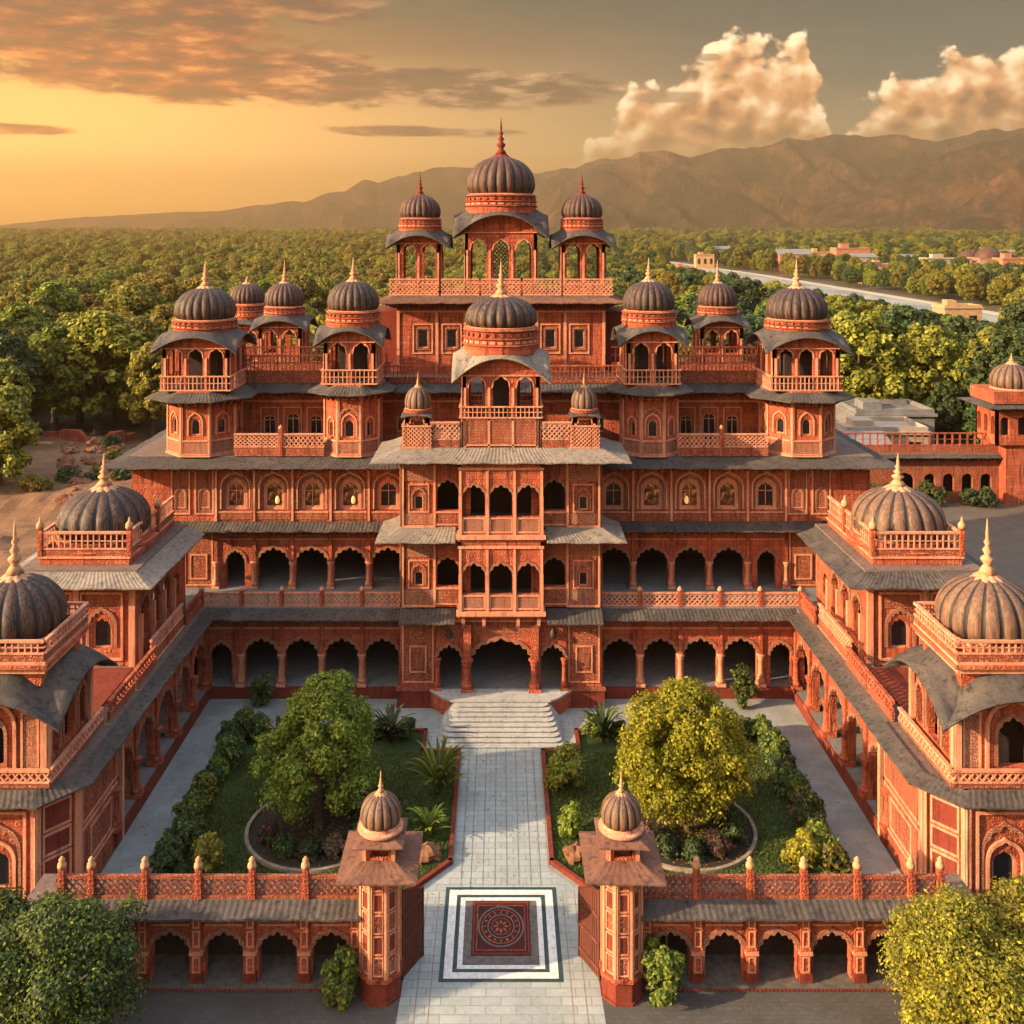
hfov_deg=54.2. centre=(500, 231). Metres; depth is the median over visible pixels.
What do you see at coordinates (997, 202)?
foothill
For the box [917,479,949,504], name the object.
yard bush
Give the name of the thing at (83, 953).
forecourt tree
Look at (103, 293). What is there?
forest tree
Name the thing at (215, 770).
hedge shrub
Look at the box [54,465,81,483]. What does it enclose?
slope bush
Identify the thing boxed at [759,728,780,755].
hedge shrub
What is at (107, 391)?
forest tree
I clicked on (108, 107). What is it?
sky
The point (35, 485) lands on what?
slope bush
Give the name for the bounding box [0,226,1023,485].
forest tree
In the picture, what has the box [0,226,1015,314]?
forest tree
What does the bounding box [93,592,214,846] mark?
side wing
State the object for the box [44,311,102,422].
forest tree
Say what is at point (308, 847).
bed shrub
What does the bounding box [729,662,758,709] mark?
wall shrub
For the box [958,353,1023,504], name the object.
fort tower
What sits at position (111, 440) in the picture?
slope bush
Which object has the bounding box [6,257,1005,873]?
ground
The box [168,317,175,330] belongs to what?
forest tree
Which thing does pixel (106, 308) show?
forest tree
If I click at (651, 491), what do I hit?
window
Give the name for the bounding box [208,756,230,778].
hedge shrub
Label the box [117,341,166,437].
forest tree
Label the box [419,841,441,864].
garden boulder
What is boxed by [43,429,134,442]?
ruined wall
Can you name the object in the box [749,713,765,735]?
hedge shrub
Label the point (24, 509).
earth slope
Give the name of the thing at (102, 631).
window
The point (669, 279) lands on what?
forest tree
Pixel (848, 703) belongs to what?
side wing
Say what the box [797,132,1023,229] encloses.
mountains
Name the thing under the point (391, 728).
broadleaf plant
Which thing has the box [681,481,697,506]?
window
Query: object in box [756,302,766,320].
forest tree
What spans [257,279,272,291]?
forest tree
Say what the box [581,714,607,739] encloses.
border shrub
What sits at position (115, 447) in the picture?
slope rock
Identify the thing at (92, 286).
forest tree
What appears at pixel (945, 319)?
forest tree
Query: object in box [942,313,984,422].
forest tree
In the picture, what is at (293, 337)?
forest tree
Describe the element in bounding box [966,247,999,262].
village house
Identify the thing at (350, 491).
window
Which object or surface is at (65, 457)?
slope rock
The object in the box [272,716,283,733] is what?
border shrub
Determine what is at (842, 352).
forest tree
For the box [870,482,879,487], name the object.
yard bush
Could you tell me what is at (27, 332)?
forest tree
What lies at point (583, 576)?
window
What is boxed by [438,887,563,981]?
emblem floor
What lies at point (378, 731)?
border shrub
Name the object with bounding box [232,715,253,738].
hedge shrub
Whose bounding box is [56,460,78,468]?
slope rock
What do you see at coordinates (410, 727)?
border shrub
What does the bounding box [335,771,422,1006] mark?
gate tower
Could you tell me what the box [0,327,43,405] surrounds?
forest tree
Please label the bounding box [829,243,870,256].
village house
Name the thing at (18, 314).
forest tree
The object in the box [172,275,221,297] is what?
forest tree
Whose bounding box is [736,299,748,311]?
forest tree
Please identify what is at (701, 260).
village house
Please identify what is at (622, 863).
gate tower
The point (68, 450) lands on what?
slope rock
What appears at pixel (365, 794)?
bed shrub
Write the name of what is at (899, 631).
window
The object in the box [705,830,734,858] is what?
bed shrub
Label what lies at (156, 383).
forest tree
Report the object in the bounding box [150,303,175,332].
forest tree
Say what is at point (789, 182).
mountains
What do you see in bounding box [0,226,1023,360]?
forest tree
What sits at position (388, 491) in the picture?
window
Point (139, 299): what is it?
forest tree
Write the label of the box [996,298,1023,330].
forest tree
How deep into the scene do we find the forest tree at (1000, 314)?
185.86 m
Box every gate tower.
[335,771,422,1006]
[579,771,666,1006]
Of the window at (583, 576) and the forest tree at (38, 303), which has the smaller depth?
the window at (583, 576)
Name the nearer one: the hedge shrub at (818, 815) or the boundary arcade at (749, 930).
the boundary arcade at (749, 930)
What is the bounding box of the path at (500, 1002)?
[396,748,605,1023]
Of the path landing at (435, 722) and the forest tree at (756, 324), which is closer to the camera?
the path landing at (435, 722)
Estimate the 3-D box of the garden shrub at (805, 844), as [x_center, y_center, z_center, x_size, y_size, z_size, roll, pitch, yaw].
[13.197,27.078,43.730,1.688,1.801,1.716,0,0,-42]
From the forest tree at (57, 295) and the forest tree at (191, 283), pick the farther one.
the forest tree at (191, 283)
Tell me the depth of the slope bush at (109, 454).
116.59 m
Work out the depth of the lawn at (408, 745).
49.95 m
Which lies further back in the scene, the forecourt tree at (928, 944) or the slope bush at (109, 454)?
the slope bush at (109, 454)
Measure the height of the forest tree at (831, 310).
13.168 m
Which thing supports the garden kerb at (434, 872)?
on the lawn at (408, 745)
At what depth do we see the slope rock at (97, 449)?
117.79 m
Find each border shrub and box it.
[250,711,272,742]
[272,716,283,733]
[370,717,387,739]
[397,716,415,738]
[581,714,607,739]
[609,720,625,741]
[733,715,752,740]
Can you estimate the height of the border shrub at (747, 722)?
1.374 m
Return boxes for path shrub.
[541,741,585,790]
[557,800,584,837]
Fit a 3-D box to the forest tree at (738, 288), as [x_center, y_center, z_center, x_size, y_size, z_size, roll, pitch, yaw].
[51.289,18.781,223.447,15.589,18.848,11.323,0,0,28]
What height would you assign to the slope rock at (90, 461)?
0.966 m
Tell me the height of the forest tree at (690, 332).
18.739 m
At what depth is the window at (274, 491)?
63.75 m
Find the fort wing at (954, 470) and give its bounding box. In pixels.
[843,432,1002,500]
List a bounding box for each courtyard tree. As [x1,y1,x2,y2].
[247,667,379,828]
[609,676,762,833]
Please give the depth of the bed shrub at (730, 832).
45.53 m
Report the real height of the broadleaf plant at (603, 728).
1.850 m
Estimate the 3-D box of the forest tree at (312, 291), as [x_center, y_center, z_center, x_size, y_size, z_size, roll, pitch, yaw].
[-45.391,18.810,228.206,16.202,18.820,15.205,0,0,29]
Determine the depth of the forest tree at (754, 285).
243.18 m
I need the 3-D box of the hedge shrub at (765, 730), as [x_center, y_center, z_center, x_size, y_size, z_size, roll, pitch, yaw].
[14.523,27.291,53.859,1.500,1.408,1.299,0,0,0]
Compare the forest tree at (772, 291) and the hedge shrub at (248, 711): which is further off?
the forest tree at (772, 291)
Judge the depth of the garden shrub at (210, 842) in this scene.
43.69 m
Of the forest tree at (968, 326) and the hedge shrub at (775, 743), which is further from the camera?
the forest tree at (968, 326)
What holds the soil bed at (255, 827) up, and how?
on the lawn at (408, 745)
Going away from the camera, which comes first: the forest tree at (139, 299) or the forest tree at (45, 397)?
the forest tree at (45, 397)
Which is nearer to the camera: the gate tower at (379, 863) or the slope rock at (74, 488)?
the gate tower at (379, 863)
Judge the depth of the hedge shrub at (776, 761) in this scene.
51.14 m
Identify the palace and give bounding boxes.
[99,121,902,707]
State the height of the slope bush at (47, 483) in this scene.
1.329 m
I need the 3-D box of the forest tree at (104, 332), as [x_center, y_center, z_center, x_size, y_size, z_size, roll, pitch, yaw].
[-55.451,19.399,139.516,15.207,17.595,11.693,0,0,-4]
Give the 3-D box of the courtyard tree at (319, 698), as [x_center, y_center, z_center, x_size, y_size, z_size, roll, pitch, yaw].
[-8.653,24.358,47.057,5.988,7.479,6.321,0,0,0]
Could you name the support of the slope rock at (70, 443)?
on the earth slope
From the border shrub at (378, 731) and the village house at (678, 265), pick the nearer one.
the border shrub at (378, 731)
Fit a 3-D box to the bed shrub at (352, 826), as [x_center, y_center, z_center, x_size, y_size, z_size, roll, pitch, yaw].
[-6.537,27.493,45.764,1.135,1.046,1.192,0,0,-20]
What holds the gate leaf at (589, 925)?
attached to the gate tower at (622, 863)
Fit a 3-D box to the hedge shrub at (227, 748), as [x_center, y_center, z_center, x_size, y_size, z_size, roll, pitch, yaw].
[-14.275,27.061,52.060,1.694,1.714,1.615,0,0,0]
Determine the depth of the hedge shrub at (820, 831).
43.97 m
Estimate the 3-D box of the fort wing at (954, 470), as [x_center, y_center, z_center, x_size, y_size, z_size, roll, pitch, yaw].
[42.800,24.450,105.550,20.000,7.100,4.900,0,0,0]
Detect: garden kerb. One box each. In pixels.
[149,728,460,887]
[541,728,851,887]
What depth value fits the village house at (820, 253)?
715.31 m
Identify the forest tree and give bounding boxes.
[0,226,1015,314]
[0,226,1023,313]
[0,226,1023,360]
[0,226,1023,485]
[0,279,59,310]
[0,301,49,332]
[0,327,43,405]
[0,355,35,427]
[4,294,60,321]
[10,326,47,410]
[17,226,1023,439]
[21,321,89,430]
[26,275,63,287]
[27,279,86,321]
[44,308,146,433]
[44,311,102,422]
[56,277,89,299]
[79,280,106,293]
[79,293,103,310]
[92,305,116,314]
[92,349,132,422]
[97,288,116,298]
[103,282,167,316]
[113,382,135,425]
[117,311,135,319]
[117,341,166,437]
[122,335,160,414]
[123,271,159,284]
[124,315,165,346]
[141,273,177,300]
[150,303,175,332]
[158,292,177,302]
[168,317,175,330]
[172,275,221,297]
[227,282,267,294]
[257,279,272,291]
[271,273,328,315]
[274,330,323,349]
[303,304,319,315]
[678,310,748,353]
[679,341,717,360]
[692,274,754,309]
[736,277,767,304]
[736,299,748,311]
[738,306,757,318]
[742,312,763,339]
[748,326,763,360]
[753,296,770,312]
[754,299,767,318]
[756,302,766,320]
[758,285,784,304]
[825,294,859,319]
[826,307,835,320]
[829,310,911,398]
[830,323,852,374]
[855,300,874,313]
[869,304,929,385]
[873,304,894,318]
[880,303,900,322]
[893,322,965,403]
[912,328,972,431]
[916,307,944,326]
[923,380,965,440]
[939,315,955,324]
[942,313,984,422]
[952,326,1013,407]
[957,323,1023,411]
[962,403,980,443]
[974,318,1000,328]
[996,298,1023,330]
[997,293,1023,320]
[997,305,1016,325]
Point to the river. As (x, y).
(890, 300)
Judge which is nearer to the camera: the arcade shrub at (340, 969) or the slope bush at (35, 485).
the arcade shrub at (340, 969)
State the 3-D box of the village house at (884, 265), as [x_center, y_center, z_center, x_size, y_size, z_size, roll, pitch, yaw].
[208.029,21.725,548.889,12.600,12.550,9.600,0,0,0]
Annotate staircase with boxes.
[430,689,571,747]
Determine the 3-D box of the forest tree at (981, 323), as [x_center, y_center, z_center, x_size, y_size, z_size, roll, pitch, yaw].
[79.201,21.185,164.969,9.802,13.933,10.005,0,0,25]
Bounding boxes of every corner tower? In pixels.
[0,518,134,899]
[867,518,1023,903]
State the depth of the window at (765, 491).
63.75 m
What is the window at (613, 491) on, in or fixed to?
in the palace
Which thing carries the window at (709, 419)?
in the palace
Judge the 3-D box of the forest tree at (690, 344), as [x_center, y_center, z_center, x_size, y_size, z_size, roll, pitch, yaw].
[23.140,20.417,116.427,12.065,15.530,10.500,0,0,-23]
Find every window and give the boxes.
[0,853,9,887]
[93,619,111,647]
[176,489,184,507]
[200,489,208,507]
[228,481,244,506]
[264,415,275,437]
[266,481,282,506]
[286,412,299,440]
[304,481,320,506]
[310,415,321,437]
[342,481,358,506]
[380,481,396,506]
[397,414,404,431]
[414,495,422,509]
[414,571,422,585]
[579,495,587,509]
[579,571,587,585]
[597,414,604,431]
[605,481,621,506]
[643,481,659,506]
[680,415,691,437]
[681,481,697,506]
[702,412,715,440]
[719,481,735,506]
[726,415,737,437]
[757,481,773,506]
[793,489,801,507]
[817,489,825,507]
[890,619,908,647]
[969,315,976,319]
[992,852,1015,885]
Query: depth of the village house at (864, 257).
634.30 m
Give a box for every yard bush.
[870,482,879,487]
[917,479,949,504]
[959,488,978,504]
[977,486,999,507]
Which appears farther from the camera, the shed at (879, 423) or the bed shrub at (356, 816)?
the shed at (879, 423)
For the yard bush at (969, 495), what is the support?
on the dirt road
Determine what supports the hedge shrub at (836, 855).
on the lawn at (588, 743)
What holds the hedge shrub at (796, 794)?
on the lawn at (588, 743)
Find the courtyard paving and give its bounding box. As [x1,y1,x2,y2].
[101,699,900,888]
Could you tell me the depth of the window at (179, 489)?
63.36 m
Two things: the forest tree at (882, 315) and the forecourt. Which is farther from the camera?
the forest tree at (882, 315)
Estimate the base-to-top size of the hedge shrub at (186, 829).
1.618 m
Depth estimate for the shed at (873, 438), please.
117.59 m
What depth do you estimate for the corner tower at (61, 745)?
41.25 m
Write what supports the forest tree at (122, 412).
on the ground at (86, 425)
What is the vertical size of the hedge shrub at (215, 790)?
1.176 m
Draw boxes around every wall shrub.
[249,671,273,705]
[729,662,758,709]
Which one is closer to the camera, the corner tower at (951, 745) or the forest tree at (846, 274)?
the corner tower at (951, 745)
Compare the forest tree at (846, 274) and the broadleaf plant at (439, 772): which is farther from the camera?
the forest tree at (846, 274)
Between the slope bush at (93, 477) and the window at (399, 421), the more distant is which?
the slope bush at (93, 477)
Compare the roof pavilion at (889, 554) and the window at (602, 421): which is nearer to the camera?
the roof pavilion at (889, 554)
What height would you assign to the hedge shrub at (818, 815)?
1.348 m
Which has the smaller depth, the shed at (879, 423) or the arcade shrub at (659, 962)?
the arcade shrub at (659, 962)
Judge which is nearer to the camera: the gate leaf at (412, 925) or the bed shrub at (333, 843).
the gate leaf at (412, 925)
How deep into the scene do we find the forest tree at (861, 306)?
233.41 m
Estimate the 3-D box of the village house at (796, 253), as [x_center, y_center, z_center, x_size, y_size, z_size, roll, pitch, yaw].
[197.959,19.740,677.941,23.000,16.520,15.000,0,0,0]
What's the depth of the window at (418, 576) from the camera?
59.34 m
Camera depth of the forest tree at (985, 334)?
134.70 m
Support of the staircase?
on the courtyard paving
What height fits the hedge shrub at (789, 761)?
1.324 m
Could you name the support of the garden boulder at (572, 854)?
on the lawn at (588, 743)
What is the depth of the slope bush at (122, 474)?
103.61 m
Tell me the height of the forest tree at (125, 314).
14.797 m
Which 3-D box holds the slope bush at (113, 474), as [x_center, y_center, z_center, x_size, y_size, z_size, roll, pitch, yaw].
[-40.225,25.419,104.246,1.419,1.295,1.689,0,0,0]
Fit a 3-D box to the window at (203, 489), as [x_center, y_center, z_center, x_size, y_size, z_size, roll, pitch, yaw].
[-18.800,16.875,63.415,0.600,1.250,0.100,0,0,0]
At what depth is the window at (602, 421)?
67.19 m
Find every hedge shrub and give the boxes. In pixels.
[148,835,188,873]
[151,831,185,866]
[162,814,203,852]
[171,790,207,825]
[172,801,205,846]
[182,788,207,814]
[185,770,216,805]
[189,771,218,794]
[198,763,224,784]
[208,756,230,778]
[213,732,243,769]
[214,718,245,745]
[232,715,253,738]
[234,705,255,737]
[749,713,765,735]
[750,718,773,741]
[758,725,781,746]
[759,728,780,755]
[764,734,792,761]
[766,744,797,773]
[771,761,801,800]
[781,760,800,771]
[786,773,811,805]
[789,789,808,822]
[794,789,826,822]
[800,810,825,827]
[805,817,830,833]
[810,821,849,868]
[815,842,852,873]
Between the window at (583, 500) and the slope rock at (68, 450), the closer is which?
the window at (583, 500)
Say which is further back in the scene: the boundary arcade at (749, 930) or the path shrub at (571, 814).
the path shrub at (571, 814)
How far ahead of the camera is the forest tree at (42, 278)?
222.95 m
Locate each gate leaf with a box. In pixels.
[401,886,423,980]
[578,886,600,980]
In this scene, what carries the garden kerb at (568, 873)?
on the lawn at (588, 743)
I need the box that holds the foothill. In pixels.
[931,160,1023,230]
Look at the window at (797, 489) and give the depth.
63.36 m
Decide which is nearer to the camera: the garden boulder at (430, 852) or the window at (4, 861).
the window at (4, 861)
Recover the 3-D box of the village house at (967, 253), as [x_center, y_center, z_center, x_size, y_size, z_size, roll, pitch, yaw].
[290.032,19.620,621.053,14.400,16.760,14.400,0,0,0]
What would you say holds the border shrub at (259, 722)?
on the lawn at (408, 745)
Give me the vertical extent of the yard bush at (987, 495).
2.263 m
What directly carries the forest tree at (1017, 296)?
on the ground at (86, 425)
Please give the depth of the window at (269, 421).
67.19 m
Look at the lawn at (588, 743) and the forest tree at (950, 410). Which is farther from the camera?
the forest tree at (950, 410)
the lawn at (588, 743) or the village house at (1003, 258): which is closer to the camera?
the lawn at (588, 743)
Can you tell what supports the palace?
on the ground at (86, 425)
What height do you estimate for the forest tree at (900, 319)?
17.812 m
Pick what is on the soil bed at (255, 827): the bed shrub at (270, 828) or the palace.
the bed shrub at (270, 828)
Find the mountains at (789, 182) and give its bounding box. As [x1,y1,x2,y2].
[541,128,1023,229]
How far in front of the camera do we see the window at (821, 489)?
63.36 m
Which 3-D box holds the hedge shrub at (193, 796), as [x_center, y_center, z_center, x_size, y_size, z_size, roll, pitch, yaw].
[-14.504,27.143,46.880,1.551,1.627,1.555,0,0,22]
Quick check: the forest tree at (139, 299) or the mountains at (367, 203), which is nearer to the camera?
the forest tree at (139, 299)
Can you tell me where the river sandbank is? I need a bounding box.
[670,261,999,315]
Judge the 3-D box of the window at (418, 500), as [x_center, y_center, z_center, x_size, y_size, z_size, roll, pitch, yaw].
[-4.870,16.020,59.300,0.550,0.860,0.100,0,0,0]
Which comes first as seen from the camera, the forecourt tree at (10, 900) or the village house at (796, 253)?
the forecourt tree at (10, 900)
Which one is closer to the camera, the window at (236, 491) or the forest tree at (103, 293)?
the window at (236, 491)
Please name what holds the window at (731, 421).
in the palace
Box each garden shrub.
[190,830,225,871]
[779,828,821,873]
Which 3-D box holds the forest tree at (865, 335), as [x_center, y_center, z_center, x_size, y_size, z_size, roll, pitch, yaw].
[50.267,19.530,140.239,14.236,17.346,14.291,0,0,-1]
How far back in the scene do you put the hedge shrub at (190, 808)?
45.86 m
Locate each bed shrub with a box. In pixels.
[257,818,281,848]
[264,832,296,860]
[294,835,322,863]
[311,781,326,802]
[321,831,345,858]
[345,822,357,837]
[351,810,360,823]
[354,791,368,813]
[643,818,659,836]
[655,832,679,860]
[681,835,708,864]
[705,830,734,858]
[719,800,734,811]
[719,822,749,844]
[720,805,747,827]
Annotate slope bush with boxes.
[18,473,41,489]
[24,479,43,492]
[40,478,54,489]
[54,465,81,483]
[81,472,96,480]
[88,466,100,478]
[103,435,124,447]
[105,449,117,458]
[109,469,117,479]
[113,451,124,457]
[116,469,131,480]
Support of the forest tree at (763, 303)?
on the ground at (86, 425)
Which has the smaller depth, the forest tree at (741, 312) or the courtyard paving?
the courtyard paving
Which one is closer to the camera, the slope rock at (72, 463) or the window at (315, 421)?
the window at (315, 421)
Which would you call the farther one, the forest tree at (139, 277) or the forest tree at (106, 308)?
the forest tree at (139, 277)
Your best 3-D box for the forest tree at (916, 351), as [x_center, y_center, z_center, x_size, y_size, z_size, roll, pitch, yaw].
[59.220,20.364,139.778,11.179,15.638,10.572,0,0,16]
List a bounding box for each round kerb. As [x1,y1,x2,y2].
[244,786,369,873]
[634,790,757,873]
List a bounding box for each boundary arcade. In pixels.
[26,856,360,991]
[641,856,973,991]
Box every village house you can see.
[676,263,692,267]
[694,252,713,267]
[714,246,730,263]
[774,249,812,273]
[811,248,829,256]
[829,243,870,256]
[849,253,877,261]
[857,262,882,283]
[872,260,887,279]
[918,254,971,263]
[958,250,974,256]
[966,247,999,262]
[991,253,1023,264]
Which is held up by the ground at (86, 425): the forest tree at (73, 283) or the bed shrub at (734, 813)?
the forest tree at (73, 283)
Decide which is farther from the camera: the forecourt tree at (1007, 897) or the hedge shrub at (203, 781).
the hedge shrub at (203, 781)
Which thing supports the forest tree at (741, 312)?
on the ground at (86, 425)
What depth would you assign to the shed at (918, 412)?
130.19 m
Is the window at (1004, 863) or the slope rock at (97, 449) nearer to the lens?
the window at (1004, 863)
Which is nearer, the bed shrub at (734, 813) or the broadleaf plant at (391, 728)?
the bed shrub at (734, 813)
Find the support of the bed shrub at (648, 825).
on the soil bed at (735, 852)
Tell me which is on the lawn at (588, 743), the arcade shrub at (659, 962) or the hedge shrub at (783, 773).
the hedge shrub at (783, 773)
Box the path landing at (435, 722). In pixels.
[425,715,575,751]
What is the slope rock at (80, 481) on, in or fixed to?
on the earth slope
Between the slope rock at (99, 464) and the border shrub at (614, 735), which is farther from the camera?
the slope rock at (99, 464)
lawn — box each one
[152,733,456,888]
[545,733,839,888]
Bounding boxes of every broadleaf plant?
[373,703,416,743]
[404,735,468,795]
[406,802,449,836]
[581,701,625,742]
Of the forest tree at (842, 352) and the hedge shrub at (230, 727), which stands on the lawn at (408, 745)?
the hedge shrub at (230, 727)
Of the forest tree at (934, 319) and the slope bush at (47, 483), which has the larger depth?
the forest tree at (934, 319)
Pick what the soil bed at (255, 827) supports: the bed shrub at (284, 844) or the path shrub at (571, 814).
the bed shrub at (284, 844)
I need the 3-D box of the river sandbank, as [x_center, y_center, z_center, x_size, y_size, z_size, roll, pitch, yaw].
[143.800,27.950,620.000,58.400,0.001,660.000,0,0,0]
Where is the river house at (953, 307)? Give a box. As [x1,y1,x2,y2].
[931,299,983,320]
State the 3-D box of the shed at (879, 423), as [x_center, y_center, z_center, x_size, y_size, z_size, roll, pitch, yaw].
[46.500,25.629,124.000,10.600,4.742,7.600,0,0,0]
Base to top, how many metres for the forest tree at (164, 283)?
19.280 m
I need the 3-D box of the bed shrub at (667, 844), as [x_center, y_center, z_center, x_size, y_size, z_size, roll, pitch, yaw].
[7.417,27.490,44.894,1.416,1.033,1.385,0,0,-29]
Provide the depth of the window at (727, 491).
63.75 m
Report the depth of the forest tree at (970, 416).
122.98 m
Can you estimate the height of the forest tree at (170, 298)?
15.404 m
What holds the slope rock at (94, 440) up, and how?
on the earth slope
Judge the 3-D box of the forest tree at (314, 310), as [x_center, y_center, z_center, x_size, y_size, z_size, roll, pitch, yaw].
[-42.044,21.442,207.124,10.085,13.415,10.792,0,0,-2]
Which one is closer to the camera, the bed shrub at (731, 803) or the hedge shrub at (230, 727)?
the bed shrub at (731, 803)
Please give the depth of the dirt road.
93.11 m
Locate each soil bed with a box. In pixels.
[249,791,355,867]
[642,806,752,867]
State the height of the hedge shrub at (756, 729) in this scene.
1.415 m
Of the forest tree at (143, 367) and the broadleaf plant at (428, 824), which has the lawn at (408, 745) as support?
the broadleaf plant at (428, 824)
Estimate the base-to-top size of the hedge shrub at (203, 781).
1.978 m
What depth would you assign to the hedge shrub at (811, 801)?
46.73 m
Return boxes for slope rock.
[54,492,72,503]
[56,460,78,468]
[57,454,74,461]
[61,441,75,445]
[61,447,76,453]
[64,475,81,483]
[70,477,92,486]
[70,487,78,490]
[82,458,95,464]
[86,437,102,445]
[86,446,102,453]
[95,461,111,469]
[105,444,121,451]
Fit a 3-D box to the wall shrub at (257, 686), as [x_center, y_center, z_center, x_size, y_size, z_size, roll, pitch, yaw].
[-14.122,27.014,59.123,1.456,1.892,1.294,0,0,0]
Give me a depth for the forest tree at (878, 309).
190.34 m
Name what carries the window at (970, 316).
in the river house at (953, 307)
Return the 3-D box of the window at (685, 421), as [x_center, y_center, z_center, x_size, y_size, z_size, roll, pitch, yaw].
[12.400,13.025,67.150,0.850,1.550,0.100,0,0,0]
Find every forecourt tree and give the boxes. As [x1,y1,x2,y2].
[0,880,150,1023]
[0,883,49,1022]
[877,878,1023,1023]
[963,872,1023,1022]
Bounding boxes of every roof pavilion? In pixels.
[2,454,204,666]
[797,454,999,666]
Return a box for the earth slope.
[0,435,149,575]
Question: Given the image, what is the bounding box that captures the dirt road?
[940,504,1023,587]
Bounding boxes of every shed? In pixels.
[835,398,937,443]
[835,416,931,443]
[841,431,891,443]
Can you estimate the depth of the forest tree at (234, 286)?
230.53 m
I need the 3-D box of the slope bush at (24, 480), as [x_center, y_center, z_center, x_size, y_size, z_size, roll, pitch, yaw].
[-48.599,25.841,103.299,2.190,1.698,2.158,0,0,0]
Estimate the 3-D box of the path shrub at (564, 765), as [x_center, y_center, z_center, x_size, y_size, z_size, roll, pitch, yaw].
[3.203,26.761,50.116,2.165,2.273,2.582,0,0,19]
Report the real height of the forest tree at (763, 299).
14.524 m
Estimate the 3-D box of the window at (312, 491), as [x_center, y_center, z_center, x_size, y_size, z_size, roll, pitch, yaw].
[-12.000,16.675,63.710,1.120,1.650,0.100,0,0,0]
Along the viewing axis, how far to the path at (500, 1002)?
42.20 m
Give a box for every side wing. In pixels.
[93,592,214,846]
[787,592,908,846]
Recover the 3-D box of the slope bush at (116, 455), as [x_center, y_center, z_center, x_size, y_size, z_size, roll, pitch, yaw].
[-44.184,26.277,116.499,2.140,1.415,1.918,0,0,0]
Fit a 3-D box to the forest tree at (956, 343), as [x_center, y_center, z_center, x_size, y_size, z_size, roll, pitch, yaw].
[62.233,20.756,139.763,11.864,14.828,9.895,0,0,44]
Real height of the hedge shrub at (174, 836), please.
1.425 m
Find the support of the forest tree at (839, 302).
on the ground at (86, 425)
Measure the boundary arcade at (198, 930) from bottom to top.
4.680 m
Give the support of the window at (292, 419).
in the palace
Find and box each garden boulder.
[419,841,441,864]
[562,841,581,864]
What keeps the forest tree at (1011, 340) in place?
on the ground at (86, 425)
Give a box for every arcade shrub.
[320,944,359,1012]
[641,934,685,1008]
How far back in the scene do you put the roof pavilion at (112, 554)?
52.94 m
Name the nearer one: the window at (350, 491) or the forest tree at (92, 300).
the window at (350, 491)
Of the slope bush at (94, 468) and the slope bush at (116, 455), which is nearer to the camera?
the slope bush at (94, 468)
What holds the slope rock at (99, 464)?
on the earth slope
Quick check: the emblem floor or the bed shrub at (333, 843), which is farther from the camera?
the bed shrub at (333, 843)
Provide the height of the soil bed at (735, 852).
0.001 m
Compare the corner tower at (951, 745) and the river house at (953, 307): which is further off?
the river house at (953, 307)
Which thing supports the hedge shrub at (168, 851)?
on the lawn at (408, 745)
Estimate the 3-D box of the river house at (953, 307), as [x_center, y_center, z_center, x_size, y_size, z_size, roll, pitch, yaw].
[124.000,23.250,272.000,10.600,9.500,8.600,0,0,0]
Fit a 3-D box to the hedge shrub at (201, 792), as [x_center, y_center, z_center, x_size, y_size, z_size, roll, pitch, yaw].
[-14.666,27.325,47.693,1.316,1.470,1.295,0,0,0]
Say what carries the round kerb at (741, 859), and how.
on the soil bed at (735, 852)
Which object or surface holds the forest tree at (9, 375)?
on the ground at (86, 425)
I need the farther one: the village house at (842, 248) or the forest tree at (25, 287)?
the village house at (842, 248)
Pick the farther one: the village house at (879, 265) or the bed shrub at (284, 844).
the village house at (879, 265)
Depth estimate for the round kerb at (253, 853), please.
44.09 m
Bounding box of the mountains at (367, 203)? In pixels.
[0,157,625,229]
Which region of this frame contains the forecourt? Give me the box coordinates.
[38,980,908,1023]
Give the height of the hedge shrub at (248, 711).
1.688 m
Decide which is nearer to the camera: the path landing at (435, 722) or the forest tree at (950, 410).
the path landing at (435, 722)
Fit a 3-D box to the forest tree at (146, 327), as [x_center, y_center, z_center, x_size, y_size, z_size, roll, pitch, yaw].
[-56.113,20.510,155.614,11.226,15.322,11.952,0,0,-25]
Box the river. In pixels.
[672,263,998,322]
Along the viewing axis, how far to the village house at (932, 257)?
588.80 m
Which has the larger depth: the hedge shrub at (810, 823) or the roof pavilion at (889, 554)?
the roof pavilion at (889, 554)
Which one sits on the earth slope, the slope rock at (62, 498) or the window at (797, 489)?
the slope rock at (62, 498)
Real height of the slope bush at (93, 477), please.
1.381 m
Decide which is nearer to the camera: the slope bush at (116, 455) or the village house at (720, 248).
the slope bush at (116, 455)
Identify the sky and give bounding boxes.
[0,0,1023,224]
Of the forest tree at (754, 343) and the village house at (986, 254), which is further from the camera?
the village house at (986, 254)
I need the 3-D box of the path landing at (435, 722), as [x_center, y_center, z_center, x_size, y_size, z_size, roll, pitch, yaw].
[0.000,27.985,55.900,8.200,0.001,4.200,0,0,0]
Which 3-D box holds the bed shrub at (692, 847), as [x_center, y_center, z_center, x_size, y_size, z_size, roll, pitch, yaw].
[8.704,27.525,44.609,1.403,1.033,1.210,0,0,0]
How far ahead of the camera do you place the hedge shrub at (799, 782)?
48.35 m

